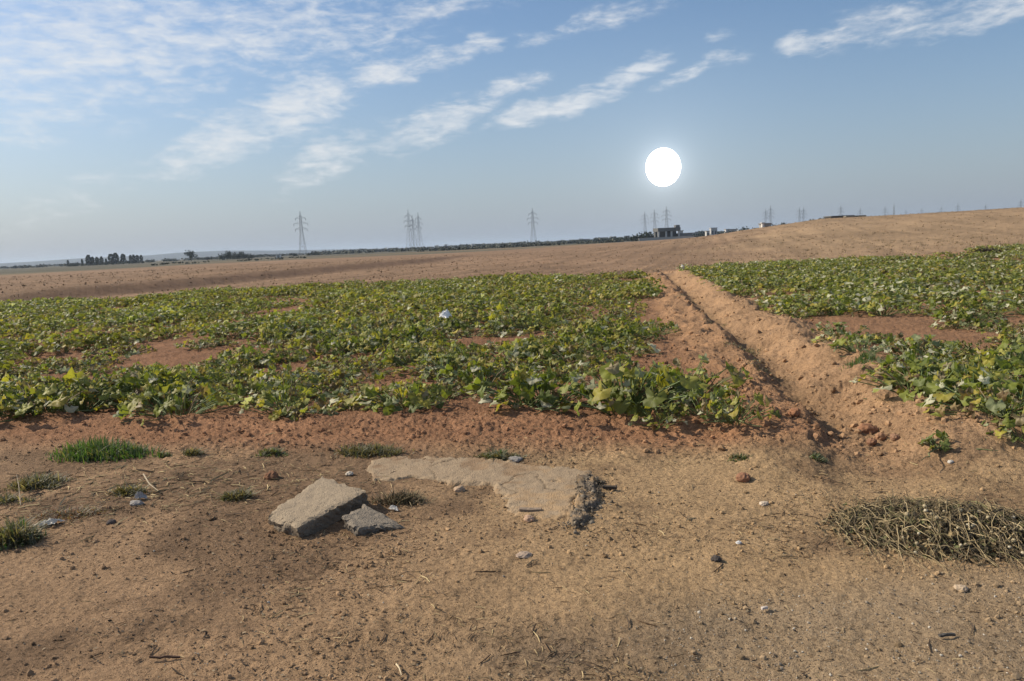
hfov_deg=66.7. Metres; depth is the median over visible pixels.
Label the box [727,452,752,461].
weed
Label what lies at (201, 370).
squash plant
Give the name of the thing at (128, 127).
sky
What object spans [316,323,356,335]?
squash plant
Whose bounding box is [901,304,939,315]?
squash plant
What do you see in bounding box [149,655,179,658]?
stick
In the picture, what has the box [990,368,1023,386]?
squash plant
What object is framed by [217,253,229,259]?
bush
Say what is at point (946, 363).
squash plant
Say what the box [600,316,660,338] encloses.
squash plant
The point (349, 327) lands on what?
squash plant
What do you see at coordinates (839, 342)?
squash plant
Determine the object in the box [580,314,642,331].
squash plant
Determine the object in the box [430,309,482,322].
squash plant
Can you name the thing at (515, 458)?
stone
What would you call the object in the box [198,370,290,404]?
squash plant
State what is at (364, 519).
concrete chunk
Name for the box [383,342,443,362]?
squash plant
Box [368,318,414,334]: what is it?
squash plant
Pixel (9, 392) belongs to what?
squash plant
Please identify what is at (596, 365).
squash plant
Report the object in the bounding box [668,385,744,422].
squash plant
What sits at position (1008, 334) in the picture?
squash plant
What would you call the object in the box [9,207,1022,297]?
dry stubble
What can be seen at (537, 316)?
squash plant
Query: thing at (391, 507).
plastic scrap
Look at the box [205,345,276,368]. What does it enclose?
squash plant
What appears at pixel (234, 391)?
squash plant
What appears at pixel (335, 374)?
squash plant
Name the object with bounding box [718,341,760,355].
weed
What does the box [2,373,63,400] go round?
squash plant
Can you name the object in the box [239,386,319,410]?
squash plant
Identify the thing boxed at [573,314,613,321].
squash plant
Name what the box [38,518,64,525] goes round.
plastic scrap
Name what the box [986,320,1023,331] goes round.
squash plant
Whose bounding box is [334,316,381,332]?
squash plant
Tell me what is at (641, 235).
tree
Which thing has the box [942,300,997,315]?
squash plant
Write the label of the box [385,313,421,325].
squash plant
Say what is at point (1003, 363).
squash plant
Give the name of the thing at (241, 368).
squash plant
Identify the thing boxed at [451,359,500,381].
squash plant
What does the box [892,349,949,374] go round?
squash plant
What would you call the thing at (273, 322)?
squash plant
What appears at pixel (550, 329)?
squash plant
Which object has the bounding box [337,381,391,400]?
squash plant
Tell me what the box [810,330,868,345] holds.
squash plant
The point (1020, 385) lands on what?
squash plant
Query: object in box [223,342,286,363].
squash plant
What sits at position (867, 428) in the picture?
soil clod
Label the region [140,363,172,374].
squash plant
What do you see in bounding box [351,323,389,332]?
squash plant
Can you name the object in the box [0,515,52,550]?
weed
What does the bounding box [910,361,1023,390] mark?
squash plant
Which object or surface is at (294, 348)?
squash plant
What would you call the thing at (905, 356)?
squash plant
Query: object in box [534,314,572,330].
squash plant
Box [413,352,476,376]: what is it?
squash plant
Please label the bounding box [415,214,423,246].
lattice pylon
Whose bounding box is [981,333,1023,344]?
squash plant
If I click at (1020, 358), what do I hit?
squash plant
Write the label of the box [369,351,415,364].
squash plant
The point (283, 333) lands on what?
squash plant
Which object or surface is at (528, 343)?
squash plant
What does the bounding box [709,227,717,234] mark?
house
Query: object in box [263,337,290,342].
squash plant
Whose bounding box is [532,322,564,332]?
squash plant
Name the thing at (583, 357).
squash plant
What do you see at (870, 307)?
squash plant
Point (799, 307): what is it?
squash plant
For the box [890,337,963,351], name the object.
squash plant
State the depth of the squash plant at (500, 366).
10.14 m
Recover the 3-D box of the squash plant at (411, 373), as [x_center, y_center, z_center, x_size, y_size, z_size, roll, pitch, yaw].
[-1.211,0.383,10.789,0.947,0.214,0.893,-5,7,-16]
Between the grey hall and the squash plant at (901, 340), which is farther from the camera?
the grey hall
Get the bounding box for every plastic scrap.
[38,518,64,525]
[135,492,147,498]
[389,505,397,510]
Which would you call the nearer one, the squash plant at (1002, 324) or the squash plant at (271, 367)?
the squash plant at (271, 367)
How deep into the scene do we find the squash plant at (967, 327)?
12.99 m
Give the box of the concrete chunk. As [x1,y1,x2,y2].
[342,504,404,535]
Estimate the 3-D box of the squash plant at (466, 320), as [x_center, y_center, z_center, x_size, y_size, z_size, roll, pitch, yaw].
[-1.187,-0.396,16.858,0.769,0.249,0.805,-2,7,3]
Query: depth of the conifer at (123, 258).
622.50 m
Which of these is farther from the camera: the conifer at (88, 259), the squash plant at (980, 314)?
the conifer at (88, 259)
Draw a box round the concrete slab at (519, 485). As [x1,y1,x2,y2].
[365,455,591,519]
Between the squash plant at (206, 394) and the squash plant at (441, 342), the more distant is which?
the squash plant at (441, 342)
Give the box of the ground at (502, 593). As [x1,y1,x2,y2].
[0,207,1023,680]
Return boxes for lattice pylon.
[294,213,306,253]
[405,211,413,246]
[409,217,416,246]
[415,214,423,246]
[527,209,537,240]
[641,212,647,231]
[662,207,670,227]
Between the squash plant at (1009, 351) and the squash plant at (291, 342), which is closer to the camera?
the squash plant at (1009, 351)
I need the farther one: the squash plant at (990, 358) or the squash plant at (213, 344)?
the squash plant at (213, 344)
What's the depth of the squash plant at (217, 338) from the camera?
15.50 m
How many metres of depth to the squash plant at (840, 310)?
15.71 m
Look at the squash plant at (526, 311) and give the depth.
16.52 m
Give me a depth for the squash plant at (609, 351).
11.41 m
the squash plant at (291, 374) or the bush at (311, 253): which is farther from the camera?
the bush at (311, 253)
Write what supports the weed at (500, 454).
on the ground at (502, 593)
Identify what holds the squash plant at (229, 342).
on the ground at (502, 593)
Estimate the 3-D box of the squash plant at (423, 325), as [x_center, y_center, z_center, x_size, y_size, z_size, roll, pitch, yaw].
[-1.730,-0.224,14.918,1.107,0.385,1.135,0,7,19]
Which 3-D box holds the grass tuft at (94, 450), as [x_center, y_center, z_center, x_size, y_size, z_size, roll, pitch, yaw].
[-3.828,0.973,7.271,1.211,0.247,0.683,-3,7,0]
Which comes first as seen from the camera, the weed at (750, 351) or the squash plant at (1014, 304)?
the weed at (750, 351)
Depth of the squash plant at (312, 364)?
11.69 m
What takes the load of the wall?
on the ground at (502, 593)
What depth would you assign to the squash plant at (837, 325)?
12.47 m
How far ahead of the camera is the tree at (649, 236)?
458.12 m
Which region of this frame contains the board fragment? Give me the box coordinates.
[519,507,541,511]
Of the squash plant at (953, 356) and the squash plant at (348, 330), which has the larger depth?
the squash plant at (348, 330)
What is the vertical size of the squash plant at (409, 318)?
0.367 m
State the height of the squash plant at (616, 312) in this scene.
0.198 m
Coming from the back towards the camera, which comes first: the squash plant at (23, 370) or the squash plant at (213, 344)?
the squash plant at (213, 344)
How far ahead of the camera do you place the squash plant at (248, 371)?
10.74 m
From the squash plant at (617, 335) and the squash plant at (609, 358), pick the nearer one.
the squash plant at (609, 358)
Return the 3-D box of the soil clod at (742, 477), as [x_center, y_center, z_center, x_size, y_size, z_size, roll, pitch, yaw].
[1.683,0.998,5.666,0.107,0.088,0.106,-2,7,6]
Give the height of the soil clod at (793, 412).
0.086 m
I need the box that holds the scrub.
[0,236,638,268]
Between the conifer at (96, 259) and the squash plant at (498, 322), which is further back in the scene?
the conifer at (96, 259)
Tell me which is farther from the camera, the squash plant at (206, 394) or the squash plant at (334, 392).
the squash plant at (334, 392)
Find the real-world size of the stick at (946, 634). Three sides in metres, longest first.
0.077 x 0.017 x 0.015 m
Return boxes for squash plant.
[0,349,28,363]
[0,366,48,378]
[0,367,44,378]
[0,367,140,417]
[0,375,37,399]
[0,376,70,402]
[0,377,112,421]
[0,382,66,415]
[1,371,57,393]
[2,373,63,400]
[4,366,32,375]
[9,356,58,368]
[11,356,62,369]
[34,356,87,368]
[34,357,100,373]
[46,370,133,405]
[66,354,120,368]
[70,366,198,410]
[80,365,118,374]
[81,344,133,357]
[85,353,130,363]
[99,343,156,355]
[100,361,179,381]
[109,376,150,388]
[109,378,204,413]
[112,381,243,425]
[116,367,221,405]
[117,364,150,375]
[127,365,233,395]
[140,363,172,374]
[157,382,237,411]
[163,370,238,386]
[169,363,191,377]
[175,338,223,349]
[185,358,221,368]
[187,358,254,374]
[191,365,240,383]
[192,333,226,344]
[197,366,242,376]
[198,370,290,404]
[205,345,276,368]
[208,339,242,346]
[208,364,254,383]
[216,345,261,356]
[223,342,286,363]
[227,365,278,386]
[230,352,279,368]
[236,323,300,344]
[236,370,324,400]
[239,362,324,392]
[239,385,325,417]
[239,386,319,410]
[245,362,306,384]
[246,336,288,345]
[249,317,301,336]
[257,322,307,338]
[260,344,308,362]
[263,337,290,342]
[263,369,309,382]
[268,398,349,421]
[270,338,310,348]
[272,321,325,336]
[274,350,312,363]
[277,344,305,351]
[281,331,324,342]
[284,335,346,356]
[287,321,330,334]
[288,318,333,335]
[292,316,329,332]
[292,369,374,391]
[293,327,349,346]
[294,327,343,344]
[295,376,363,396]
[300,359,348,370]
[301,365,330,376]
[305,352,360,367]
[305,385,355,402]
[307,356,345,367]
[316,319,367,332]
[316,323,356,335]
[316,338,370,356]
[318,390,395,410]
[321,360,375,374]
[322,327,375,340]
[322,327,394,349]
[325,325,362,336]
[325,367,365,383]
[329,340,375,354]
[332,395,395,410]
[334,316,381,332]
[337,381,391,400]
[338,357,383,369]
[340,316,369,327]
[340,361,399,378]
[344,376,450,411]
[347,333,393,352]
[348,355,403,369]
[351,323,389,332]
[357,326,407,347]
[359,379,449,415]
[360,314,400,329]
[366,313,411,328]
[366,328,414,351]
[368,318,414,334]
[369,337,415,355]
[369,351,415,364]
[373,341,436,366]
[383,324,448,344]
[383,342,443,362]
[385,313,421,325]
[387,380,426,395]
[388,343,441,354]
[391,315,430,327]
[391,361,455,376]
[398,334,446,347]
[400,377,481,396]
[401,319,450,335]
[404,326,444,341]
[406,377,484,401]
[408,316,457,332]
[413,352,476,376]
[413,367,458,380]
[416,338,464,346]
[420,339,460,354]
[420,342,485,368]
[426,314,475,330]
[427,341,489,361]
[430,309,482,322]
[433,313,476,323]
[433,317,482,332]
[436,358,522,395]
[438,331,471,340]
[442,308,486,324]
[443,351,488,361]
[447,317,473,324]
[450,326,494,336]
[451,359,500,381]
[455,344,490,355]
[455,358,501,368]
[456,355,519,374]
[463,366,593,414]
[471,342,512,353]
[473,340,535,363]
[473,363,531,380]
[475,303,531,321]
[475,314,522,332]
[481,329,516,337]
[482,340,511,350]
[484,316,537,328]
[485,318,521,331]
[490,366,605,412]
[495,356,551,375]
[498,334,561,358]
[504,328,533,335]
[504,336,570,360]
[507,312,556,330]
[514,310,550,327]
[518,353,576,368]
[523,335,557,343]
[526,365,586,383]
[529,306,575,318]
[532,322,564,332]
[532,342,607,366]
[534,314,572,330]
[535,336,600,358]
[536,311,573,323]
[539,328,570,337]
[540,323,584,332]
[547,355,715,415]
[554,326,617,347]
[554,362,599,375]
[555,333,610,353]
[557,360,604,375]
[558,317,595,325]
[558,321,592,334]
[558,321,619,341]
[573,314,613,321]
[574,330,628,343]
[575,354,638,369]
[577,367,689,410]
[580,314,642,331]
[584,320,629,333]
[587,368,694,416]
[590,362,644,374]
[591,320,639,337]
[591,346,641,360]
[595,310,633,318]
[596,332,644,350]
[597,337,650,351]
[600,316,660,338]
[603,322,664,341]
[606,341,660,355]
[619,353,752,402]
[628,402,689,430]
[635,368,739,407]
[642,319,680,334]
[648,317,678,329]
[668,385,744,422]
[697,389,780,426]
[767,303,805,313]
[777,307,816,318]
[790,303,832,314]
[807,298,861,316]
[810,321,869,336]
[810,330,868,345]
[828,332,900,356]
[849,356,992,403]
[853,299,912,316]
[854,333,885,341]
[857,332,903,344]
[858,354,949,389]
[870,332,952,357]
[871,352,939,375]
[876,351,938,373]
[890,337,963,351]
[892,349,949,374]
[896,338,955,350]
[897,350,968,363]
[900,339,974,363]
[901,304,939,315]
[903,363,985,385]
[906,358,1002,383]
[909,367,1023,404]
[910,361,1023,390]
[916,384,1023,426]
[917,354,977,374]
[925,375,1023,416]
[926,299,980,316]
[928,318,986,330]
[931,306,1007,325]
[932,352,983,364]
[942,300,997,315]
[942,379,1010,405]
[943,307,1007,323]
[946,378,1023,406]
[948,381,1023,414]
[949,340,1019,355]
[949,352,1022,377]
[954,348,1019,359]
[961,394,1023,425]
[967,300,1020,316]
[974,335,1023,360]
[975,324,1018,333]
[975,344,1023,376]
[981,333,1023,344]
[981,412,1023,442]
[984,356,1022,386]
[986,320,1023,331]
[987,331,1018,342]
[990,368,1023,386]
[996,327,1023,334]
[998,342,1023,360]
[1000,299,1023,315]
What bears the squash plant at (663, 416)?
on the ground at (502, 593)
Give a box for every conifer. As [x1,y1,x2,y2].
[85,255,91,265]
[94,257,99,264]
[99,256,103,264]
[105,254,115,264]
[111,253,119,264]
[119,254,127,263]
[128,255,133,263]
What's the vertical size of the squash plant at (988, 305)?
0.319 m
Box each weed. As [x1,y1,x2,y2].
[0,489,35,504]
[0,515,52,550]
[4,469,77,491]
[106,480,154,496]
[181,446,218,456]
[215,482,265,502]
[256,445,288,457]
[332,440,413,459]
[473,445,529,460]
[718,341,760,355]
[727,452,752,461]
[740,359,781,381]
[809,452,828,462]
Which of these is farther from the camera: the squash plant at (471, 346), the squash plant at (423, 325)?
the squash plant at (423, 325)
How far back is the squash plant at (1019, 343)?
9.26 m
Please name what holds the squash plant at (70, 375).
on the ground at (502, 593)
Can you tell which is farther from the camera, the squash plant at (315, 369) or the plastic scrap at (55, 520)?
the squash plant at (315, 369)
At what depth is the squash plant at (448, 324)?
15.63 m
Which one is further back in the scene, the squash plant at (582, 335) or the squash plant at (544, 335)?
the squash plant at (544, 335)
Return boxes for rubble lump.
[557,473,613,535]
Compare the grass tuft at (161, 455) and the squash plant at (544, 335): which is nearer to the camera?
the grass tuft at (161, 455)
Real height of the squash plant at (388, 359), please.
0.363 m
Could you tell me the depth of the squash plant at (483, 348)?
11.62 m
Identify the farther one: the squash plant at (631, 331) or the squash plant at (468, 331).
the squash plant at (468, 331)
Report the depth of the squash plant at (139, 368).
10.79 m
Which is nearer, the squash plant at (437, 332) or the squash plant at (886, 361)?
the squash plant at (886, 361)
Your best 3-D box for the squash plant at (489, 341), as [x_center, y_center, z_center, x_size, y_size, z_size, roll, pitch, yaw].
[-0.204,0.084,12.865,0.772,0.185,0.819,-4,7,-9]
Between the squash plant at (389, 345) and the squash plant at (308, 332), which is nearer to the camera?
the squash plant at (389, 345)
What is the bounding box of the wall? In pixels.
[639,236,693,240]
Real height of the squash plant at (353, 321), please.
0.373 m
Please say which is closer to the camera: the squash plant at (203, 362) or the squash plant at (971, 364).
the squash plant at (971, 364)
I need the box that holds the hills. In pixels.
[0,249,356,266]
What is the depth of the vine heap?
4.48 m
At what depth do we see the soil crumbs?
6.12 m
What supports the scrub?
on the ground at (502, 593)
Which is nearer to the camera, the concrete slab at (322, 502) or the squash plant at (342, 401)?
the concrete slab at (322, 502)
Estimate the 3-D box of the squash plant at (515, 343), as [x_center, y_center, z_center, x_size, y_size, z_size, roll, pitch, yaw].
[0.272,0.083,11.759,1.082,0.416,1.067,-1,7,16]
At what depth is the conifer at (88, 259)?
611.71 m
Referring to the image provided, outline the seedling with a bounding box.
[917,429,997,459]
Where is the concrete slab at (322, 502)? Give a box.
[268,476,368,537]
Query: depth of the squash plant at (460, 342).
13.61 m
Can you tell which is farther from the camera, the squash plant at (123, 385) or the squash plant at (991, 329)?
the squash plant at (991, 329)
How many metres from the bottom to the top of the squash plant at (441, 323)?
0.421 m
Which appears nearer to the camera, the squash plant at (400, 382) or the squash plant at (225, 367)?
the squash plant at (400, 382)
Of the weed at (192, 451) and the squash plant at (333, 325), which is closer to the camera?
the weed at (192, 451)
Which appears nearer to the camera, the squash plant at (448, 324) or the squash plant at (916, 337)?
the squash plant at (916, 337)
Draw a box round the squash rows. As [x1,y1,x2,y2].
[0,242,1023,414]
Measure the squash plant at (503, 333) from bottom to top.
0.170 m
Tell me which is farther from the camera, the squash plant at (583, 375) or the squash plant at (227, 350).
the squash plant at (227, 350)
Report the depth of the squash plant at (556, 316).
16.77 m
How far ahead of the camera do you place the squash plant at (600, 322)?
14.11 m
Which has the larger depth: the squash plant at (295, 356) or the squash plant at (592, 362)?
the squash plant at (295, 356)
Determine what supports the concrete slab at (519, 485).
on the ground at (502, 593)
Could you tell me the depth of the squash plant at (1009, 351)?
9.32 m
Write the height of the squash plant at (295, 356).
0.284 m
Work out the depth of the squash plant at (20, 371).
12.32 m
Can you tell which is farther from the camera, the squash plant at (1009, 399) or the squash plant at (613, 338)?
the squash plant at (613, 338)
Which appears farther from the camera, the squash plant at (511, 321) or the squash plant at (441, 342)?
the squash plant at (511, 321)
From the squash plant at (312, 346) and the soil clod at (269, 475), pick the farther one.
the squash plant at (312, 346)
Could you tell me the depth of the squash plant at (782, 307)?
16.13 m
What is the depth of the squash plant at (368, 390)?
8.21 m
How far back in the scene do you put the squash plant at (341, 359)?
12.24 m
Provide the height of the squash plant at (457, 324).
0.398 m
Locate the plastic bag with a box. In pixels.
[439,309,451,317]
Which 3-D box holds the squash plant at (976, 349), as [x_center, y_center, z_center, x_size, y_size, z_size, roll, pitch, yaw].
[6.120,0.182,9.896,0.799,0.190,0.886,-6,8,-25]
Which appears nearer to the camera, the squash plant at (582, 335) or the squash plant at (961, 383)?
the squash plant at (961, 383)
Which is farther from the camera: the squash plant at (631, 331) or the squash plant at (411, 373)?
the squash plant at (631, 331)
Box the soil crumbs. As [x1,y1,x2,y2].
[0,208,1023,680]
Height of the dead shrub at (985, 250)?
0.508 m
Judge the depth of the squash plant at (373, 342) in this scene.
13.28 m
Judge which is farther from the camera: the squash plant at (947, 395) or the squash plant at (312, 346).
the squash plant at (312, 346)
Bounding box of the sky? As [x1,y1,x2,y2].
[0,0,1023,262]
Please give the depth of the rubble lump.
5.31 m
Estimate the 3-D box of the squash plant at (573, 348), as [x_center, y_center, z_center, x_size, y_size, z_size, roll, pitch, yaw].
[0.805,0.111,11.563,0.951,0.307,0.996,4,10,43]
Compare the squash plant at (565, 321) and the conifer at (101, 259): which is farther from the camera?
the conifer at (101, 259)
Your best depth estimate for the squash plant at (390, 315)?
17.18 m
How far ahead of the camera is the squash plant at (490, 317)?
15.48 m
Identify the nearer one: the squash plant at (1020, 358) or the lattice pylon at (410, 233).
the squash plant at (1020, 358)
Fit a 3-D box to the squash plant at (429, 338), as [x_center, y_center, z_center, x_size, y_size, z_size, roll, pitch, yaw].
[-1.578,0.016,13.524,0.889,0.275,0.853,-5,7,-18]
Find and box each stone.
[106,519,115,524]
[130,500,143,505]
[453,485,464,491]
[508,456,522,461]
[516,551,531,558]
[524,515,534,521]
[711,555,721,561]
[759,501,768,505]
[953,584,967,591]
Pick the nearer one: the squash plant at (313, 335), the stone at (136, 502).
the stone at (136, 502)
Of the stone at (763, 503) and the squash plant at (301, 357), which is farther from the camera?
the squash plant at (301, 357)
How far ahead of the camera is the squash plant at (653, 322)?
15.05 m
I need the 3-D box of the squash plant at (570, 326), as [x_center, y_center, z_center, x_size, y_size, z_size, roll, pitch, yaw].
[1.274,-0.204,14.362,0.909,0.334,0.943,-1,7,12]
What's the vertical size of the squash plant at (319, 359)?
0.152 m
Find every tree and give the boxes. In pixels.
[184,250,197,260]
[638,231,650,238]
[643,232,653,237]
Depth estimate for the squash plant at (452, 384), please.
8.92 m
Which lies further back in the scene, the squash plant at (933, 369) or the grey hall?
the grey hall
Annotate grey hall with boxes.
[653,225,691,236]
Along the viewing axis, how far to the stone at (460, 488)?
5.78 m
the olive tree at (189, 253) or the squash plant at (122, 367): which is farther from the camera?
the olive tree at (189, 253)
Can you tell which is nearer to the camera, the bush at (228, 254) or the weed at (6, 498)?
the weed at (6, 498)
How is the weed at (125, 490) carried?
on the ground at (502, 593)
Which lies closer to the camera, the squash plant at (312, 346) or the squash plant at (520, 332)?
the squash plant at (312, 346)
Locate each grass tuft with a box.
[43,433,160,463]
[150,448,173,457]
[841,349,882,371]
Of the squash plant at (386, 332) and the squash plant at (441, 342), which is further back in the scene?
the squash plant at (386, 332)
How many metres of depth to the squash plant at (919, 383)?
7.25 m
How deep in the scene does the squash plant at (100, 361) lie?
13.18 m
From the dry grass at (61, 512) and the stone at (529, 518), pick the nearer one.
the stone at (529, 518)
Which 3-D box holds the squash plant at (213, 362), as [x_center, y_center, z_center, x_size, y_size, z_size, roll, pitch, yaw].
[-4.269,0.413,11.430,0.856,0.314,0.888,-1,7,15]
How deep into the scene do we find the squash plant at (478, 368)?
9.56 m
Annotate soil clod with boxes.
[264,470,278,479]
[736,472,750,482]
[788,407,800,416]
[857,423,877,434]
[866,437,876,445]
[874,433,886,440]
[890,433,899,440]
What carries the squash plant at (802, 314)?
on the ground at (502, 593)
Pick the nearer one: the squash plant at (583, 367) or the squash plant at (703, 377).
the squash plant at (703, 377)
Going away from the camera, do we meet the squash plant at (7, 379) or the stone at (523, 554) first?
the stone at (523, 554)
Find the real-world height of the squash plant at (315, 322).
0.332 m
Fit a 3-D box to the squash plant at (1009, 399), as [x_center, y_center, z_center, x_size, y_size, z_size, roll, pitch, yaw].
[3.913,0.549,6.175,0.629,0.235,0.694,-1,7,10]
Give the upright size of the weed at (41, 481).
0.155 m
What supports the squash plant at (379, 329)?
on the ground at (502, 593)
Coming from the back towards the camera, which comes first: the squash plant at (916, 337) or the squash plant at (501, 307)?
the squash plant at (501, 307)
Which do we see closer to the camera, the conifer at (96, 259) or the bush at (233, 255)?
the bush at (233, 255)
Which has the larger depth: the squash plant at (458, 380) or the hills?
the hills
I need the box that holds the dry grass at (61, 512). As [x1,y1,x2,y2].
[26,503,117,523]
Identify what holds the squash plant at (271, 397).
on the ground at (502, 593)
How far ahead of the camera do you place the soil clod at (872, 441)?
6.36 m
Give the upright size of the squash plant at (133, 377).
0.487 m
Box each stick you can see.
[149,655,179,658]
[603,485,616,489]
[938,632,955,636]
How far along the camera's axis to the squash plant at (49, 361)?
12.99 m
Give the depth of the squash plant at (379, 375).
10.85 m
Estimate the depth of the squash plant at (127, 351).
14.67 m
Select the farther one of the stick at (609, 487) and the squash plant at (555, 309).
the squash plant at (555, 309)
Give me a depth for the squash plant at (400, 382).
9.74 m
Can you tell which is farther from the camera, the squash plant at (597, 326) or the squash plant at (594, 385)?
the squash plant at (597, 326)
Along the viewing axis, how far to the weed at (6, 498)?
6.00 m
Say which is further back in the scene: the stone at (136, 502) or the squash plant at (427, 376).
the squash plant at (427, 376)
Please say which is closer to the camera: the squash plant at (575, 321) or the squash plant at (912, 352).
the squash plant at (912, 352)
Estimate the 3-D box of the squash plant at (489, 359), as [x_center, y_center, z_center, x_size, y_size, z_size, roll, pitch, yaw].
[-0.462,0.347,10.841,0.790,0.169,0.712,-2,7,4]
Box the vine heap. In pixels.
[815,484,1023,582]
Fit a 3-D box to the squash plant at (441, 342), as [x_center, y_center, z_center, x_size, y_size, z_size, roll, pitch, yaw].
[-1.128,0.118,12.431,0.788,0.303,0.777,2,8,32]
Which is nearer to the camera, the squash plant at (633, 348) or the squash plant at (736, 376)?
the squash plant at (736, 376)
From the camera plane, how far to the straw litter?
4.67 m
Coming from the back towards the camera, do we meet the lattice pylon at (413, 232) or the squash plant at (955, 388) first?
the lattice pylon at (413, 232)
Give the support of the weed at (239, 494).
on the ground at (502, 593)
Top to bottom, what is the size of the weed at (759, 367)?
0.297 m
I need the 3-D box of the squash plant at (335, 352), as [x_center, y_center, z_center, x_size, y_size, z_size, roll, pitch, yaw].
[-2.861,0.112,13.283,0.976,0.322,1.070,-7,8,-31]
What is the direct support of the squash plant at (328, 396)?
on the ground at (502, 593)
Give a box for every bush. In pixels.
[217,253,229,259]
[225,250,230,259]
[230,252,236,258]
[306,251,319,255]
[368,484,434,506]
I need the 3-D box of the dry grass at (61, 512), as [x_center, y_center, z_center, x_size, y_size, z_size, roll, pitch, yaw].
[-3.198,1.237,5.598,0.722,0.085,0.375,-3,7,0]
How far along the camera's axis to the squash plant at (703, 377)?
7.94 m
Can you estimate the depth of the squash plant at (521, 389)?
7.87 m
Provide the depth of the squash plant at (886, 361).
8.33 m
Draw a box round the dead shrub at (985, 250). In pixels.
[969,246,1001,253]
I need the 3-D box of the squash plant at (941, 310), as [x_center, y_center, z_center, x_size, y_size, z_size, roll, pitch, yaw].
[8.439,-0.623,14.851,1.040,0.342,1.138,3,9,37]
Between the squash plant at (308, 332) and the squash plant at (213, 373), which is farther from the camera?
the squash plant at (308, 332)
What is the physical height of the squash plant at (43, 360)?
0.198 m
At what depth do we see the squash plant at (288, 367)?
10.00 m
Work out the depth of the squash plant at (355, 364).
11.16 m
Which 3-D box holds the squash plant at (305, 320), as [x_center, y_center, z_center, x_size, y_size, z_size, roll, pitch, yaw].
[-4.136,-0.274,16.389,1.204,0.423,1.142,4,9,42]
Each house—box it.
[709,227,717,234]
[759,223,771,227]
[823,215,854,217]
[843,215,865,217]
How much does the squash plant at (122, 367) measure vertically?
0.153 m
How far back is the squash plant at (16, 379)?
9.75 m
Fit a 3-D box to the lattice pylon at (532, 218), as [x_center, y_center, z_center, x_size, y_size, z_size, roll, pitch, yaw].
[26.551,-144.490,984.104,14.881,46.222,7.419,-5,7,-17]
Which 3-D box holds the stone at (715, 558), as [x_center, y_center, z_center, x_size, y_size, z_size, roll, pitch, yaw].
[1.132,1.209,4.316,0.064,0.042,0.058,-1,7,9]
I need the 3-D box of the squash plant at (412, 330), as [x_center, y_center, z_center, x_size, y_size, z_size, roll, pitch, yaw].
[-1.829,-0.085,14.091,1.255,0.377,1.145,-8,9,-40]
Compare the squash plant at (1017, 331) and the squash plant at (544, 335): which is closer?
the squash plant at (1017, 331)
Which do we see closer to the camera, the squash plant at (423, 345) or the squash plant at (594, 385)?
the squash plant at (594, 385)
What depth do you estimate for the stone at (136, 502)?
5.74 m
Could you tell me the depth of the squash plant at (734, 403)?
6.75 m
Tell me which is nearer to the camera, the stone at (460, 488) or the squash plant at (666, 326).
the stone at (460, 488)
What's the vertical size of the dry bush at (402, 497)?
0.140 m
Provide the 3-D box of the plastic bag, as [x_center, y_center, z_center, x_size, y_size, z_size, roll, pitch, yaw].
[-1.337,-0.557,15.798,0.337,0.190,0.278,-5,7,-17]
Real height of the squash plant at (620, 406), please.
0.462 m
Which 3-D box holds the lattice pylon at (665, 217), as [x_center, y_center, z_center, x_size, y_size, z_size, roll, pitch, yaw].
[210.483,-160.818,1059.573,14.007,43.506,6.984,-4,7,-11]
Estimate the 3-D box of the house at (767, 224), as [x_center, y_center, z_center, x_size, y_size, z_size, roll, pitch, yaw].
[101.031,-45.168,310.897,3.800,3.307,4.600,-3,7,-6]
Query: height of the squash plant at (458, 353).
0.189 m
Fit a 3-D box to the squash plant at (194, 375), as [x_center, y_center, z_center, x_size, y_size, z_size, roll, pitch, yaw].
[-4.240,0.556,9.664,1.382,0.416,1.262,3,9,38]
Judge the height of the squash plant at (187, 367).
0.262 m
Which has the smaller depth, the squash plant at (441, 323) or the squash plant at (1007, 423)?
the squash plant at (1007, 423)
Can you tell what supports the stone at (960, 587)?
on the ground at (502, 593)
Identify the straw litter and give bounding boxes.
[0,407,1023,680]
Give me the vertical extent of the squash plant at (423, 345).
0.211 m
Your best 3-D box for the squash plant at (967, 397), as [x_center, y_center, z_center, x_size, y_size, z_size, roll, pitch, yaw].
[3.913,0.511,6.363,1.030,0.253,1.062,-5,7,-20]
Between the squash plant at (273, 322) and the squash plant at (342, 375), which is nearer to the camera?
the squash plant at (342, 375)
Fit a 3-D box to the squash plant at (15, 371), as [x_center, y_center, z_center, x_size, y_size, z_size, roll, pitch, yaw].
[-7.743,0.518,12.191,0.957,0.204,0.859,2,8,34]
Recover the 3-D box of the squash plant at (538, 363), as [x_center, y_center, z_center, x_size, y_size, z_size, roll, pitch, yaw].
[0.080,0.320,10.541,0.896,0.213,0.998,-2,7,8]
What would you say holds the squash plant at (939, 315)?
on the ground at (502, 593)
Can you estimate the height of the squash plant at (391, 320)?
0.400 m
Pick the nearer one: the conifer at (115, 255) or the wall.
the wall
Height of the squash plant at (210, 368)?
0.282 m
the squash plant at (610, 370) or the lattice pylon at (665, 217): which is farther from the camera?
the lattice pylon at (665, 217)
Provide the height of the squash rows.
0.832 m
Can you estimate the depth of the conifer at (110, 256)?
618.58 m

